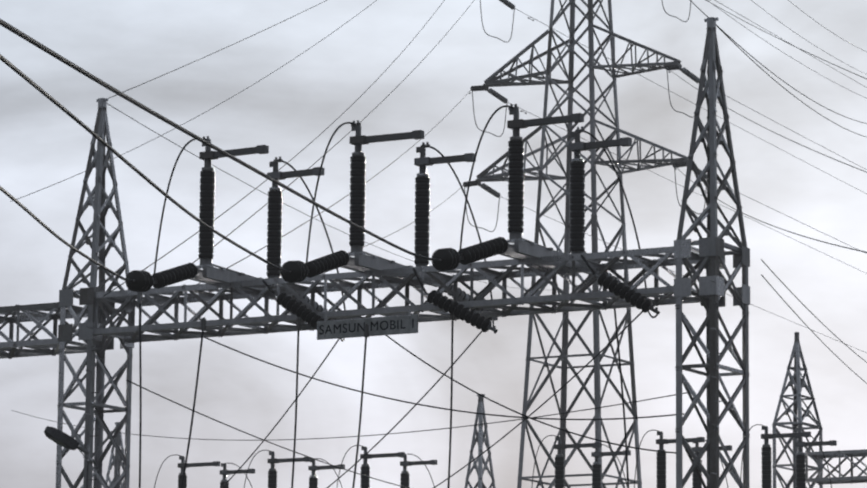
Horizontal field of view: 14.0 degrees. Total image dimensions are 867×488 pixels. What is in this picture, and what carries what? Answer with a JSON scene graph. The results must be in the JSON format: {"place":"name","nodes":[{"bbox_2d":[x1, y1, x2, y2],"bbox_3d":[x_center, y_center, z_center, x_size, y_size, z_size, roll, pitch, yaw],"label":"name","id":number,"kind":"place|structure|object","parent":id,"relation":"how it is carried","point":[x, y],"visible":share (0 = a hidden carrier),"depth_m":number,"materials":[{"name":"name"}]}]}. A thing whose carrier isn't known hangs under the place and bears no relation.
{"place":"outdoors","nodes":[
{"label":"outdoors","id":0,"kind":"place"},
{"bbox_2d":[319,319,413,333],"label":"bay sign letters","id":1,"kind":"object","parent":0,"point":[358,325],"visible":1,"depth_m":58.44,"materials":[{"name":"paint"}]},
{"bbox_2d":[317,309,417,339],"bbox_3d":[-1.101,1.332,58.422,1.950,0.405,0.021,-5,-11,29],"label":"bay sign","id":2,"kind":"object","parent":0,"point":[405,319],"visible":0.96,"depth_m":58.41,"materials":[{"name":"metal"}]},
{"bbox_2d":[463,180,499,197],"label":"tower phase strings","id":3,"kind":"object","parent":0,"point":[490,190],"visible":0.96,"depth_m":157.64},
{"bbox_2d":[470,85,507,103],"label":"tower phase strings","id":4,"kind":"object","parent":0,"point":[500,97],"visible":0.98,"depth_m":158.14},
{"bbox_2d":[154,424,831,487],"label":"row conductors","id":5,"kind":"object","parent":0,"point":[533,468],"visible":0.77,"depth_m":95.48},
{"bbox_2d":[499,0,514,9],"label":"tower phase strings","id":6,"kind":"object","parent":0,"point":[507,3],"visible":1,"depth_m":159.15},
{"label":"ground","id":7,"kind":"structure","parent":0,"visible":0},
{"bbox_2d":[44,426,89,487],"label":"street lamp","id":8,"kind":"object","parent":7,"relation":"on","point":[61,438],"visible":0.98,"depth_m":60.97,"materials":[{"name":"metal"}]},
{"bbox_2d":[106,394,495,487],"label":"gantry row","id":9,"kind":"object","parent":7,"relation":"on","point":[480,439],"visible":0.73,"depth_m":95.99,"materials":[{"name":"metal"}]},
{"bbox_2d":[178,456,254,487],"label":"row disconnector","id":10,"kind":"object","parent":9,"relation":"attached to","point":[224,472],"visible":0.9,"depth_m":99.36,"materials":[{"name":"metal"}]},
{"bbox_2d":[267,451,344,487],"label":"row disconnector","id":11,"kind":"object","parent":9,"relation":"attached to","point":[272,476],"visible":0.96,"depth_m":97.84,"materials":[{"name":"metal"}]},
{"bbox_2d":[360,447,436,487],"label":"row disconnector","id":12,"kind":"object","parent":9,"relation":"attached to","point":[404,474],"visible":0.98,"depth_m":96.39,"materials":[{"name":"metal"}]},
{"bbox_2d":[0,17,749,487],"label":"gantry","id":13,"kind":"object","parent":7,"relation":"on","point":[94,333],"visible":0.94,"depth_m":58.85,"materials":[{"name":"metal"}]},
{"bbox_2d":[190,141,324,299],"bbox_3d":[-2.917,-0.460,60.860,1.482,2.425,2.720,-5,-11,29],"label":"disconnector","id":14,"kind":"object","parent":13,"relation":"on","point":[209,273],"visible":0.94,"depth_m":60.24,"materials":[{"name":"ceramic"}]},
{"bbox_2d":[125,237,652,331],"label":"tension strings","id":15,"kind":"object","parent":13,"relation":"attached to","point":[449,258],"visible":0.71,"depth_m":57.54,"materials":[{"name":"brown ceramic"}]},
{"bbox_2d":[341,126,475,287],"bbox_3d":[-0.312,-0.677,59.387,1.481,2.425,2.720,-5,-11,29],"label":"disconnector","id":16,"kind":"object","parent":13,"relation":"on","point":[361,262],"visible":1,"depth_m":58.77,"materials":[{"name":"ceramic"}]},
{"bbox_2d":[499,109,631,276],"bbox_3d":[2.292,-0.895,57.915,1.481,2.425,2.720,-5,-11,29],"label":"disconnector","id":17,"kind":"object","parent":13,"relation":"on","point":[520,248],"visible":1,"depth_m":57.30,"materials":[{"name":"ceramic"}]},
{"bbox_2d":[476,0,687,487],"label":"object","id":18,"kind":"object","parent":7,"relation":"on","point":[492,80],"visible":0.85,"depth_m":154.32,"materials":[{"name":"metal"}]},
{"bbox_2d":[10,0,866,487],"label":"overhead wires","id":19,"kind":"structure","parent":18,"relation":"attached to","point":[538,418],"depth_m":68.22,"materials":[{"name":"grey metal"}]},
{"bbox_2d":[0,19,657,487],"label":"conductors","id":20,"kind":"object","parent":19,"relation":"attached to","point":[102,83],"visible":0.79,"depth_m":57.36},
{"bbox_2d":[137,104,659,339],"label":"clamps","id":21,"kind":"object","parent":20,"relation":"attached to","point":[366,326],"visible":0.52,"depth_m":58.28,"materials":[{"name":"metal"}]},
{"bbox_2d":[182,89,866,292],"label":"power line","id":22,"kind":"object","parent":18,"relation":"attached to","point":[494,135],"visible":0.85,"depth_m":156.28,"materials":[{"name":"grey metal"}]},
{"bbox_2d":[193,0,865,262],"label":"power line","id":23,"kind":"object","parent":18,"relation":"attached to","point":[421,61],"visible":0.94,"depth_m":143.92,"materials":[{"name":"grey metal"}]},
{"bbox_2d":[209,185,865,352],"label":"power line","id":24,"kind":"object","parent":18,"relation":"attached to","point":[557,221],"visible":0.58,"depth_m":158.07,"materials":[{"name":"grey metal"}]},
{"bbox_2d":[665,64,699,82],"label":"tower phase strings","id":25,"kind":"object","parent":18,"relation":"attached to","point":[690,75],"visible":0.98,"depth_m":153.44},
{"bbox_2d":[672,161,706,178],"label":"tower phase strings","id":26,"kind":"object","parent":18,"relation":"attached to","point":[680,164],"visible":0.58,"depth_m":151.47},
{"bbox_2d":[662,0,866,87],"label":"power line","id":27,"kind":"object","parent":18,"relation":"attached to","point":[770,34],"visible":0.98,"depth_m":152.53,"materials":[{"name":"grey metal"}]},
{"bbox_2d":[666,68,866,172],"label":"power line","id":28,"kind":"object","parent":18,"relation":"attached to","point":[760,125],"visible":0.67,"depth_m":149.72,"materials":[{"name":"grey metal"}]},
{"bbox_2d":[674,165,866,253],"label":"power line","id":29,"kind":"object","parent":18,"relation":"attached to","point":[767,223],"visible":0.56,"depth_m":112.78,"materials":[{"name":"grey metal"}]},
{"bbox_2d":[772,332,866,487],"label":"gantry","id":30,"kind":"object","parent":7,"relation":"on","point":[797,381],"visible":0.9,"depth_m":95.46,"materials":[{"name":"metal"}]},
{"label":"row of gantries","id":31,"kind":"object","parent":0,"visible":0},
{"bbox_2d":[554,437,630,487],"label":"row disconnector","id":32,"kind":"object","parent":31,"relation":"attached to","point":[560,466],"visible":1,"depth_m":93.42,"materials":[{"name":"metal"}]},
{"bbox_2d":[656,431,731,487],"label":"row disconnector","id":33,"kind":"object","parent":31,"relation":"attached to","point":[661,469],"visible":0.77,"depth_m":91.87,"materials":[{"name":"metal"}]},
{"bbox_2d":[761,426,836,487],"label":"row disconnector","id":34,"kind":"object","parent":31,"relation":"attached to","point":[766,466],"visible":1,"depth_m":90.49,"materials":[{"name":"ceramic"}]}
]}

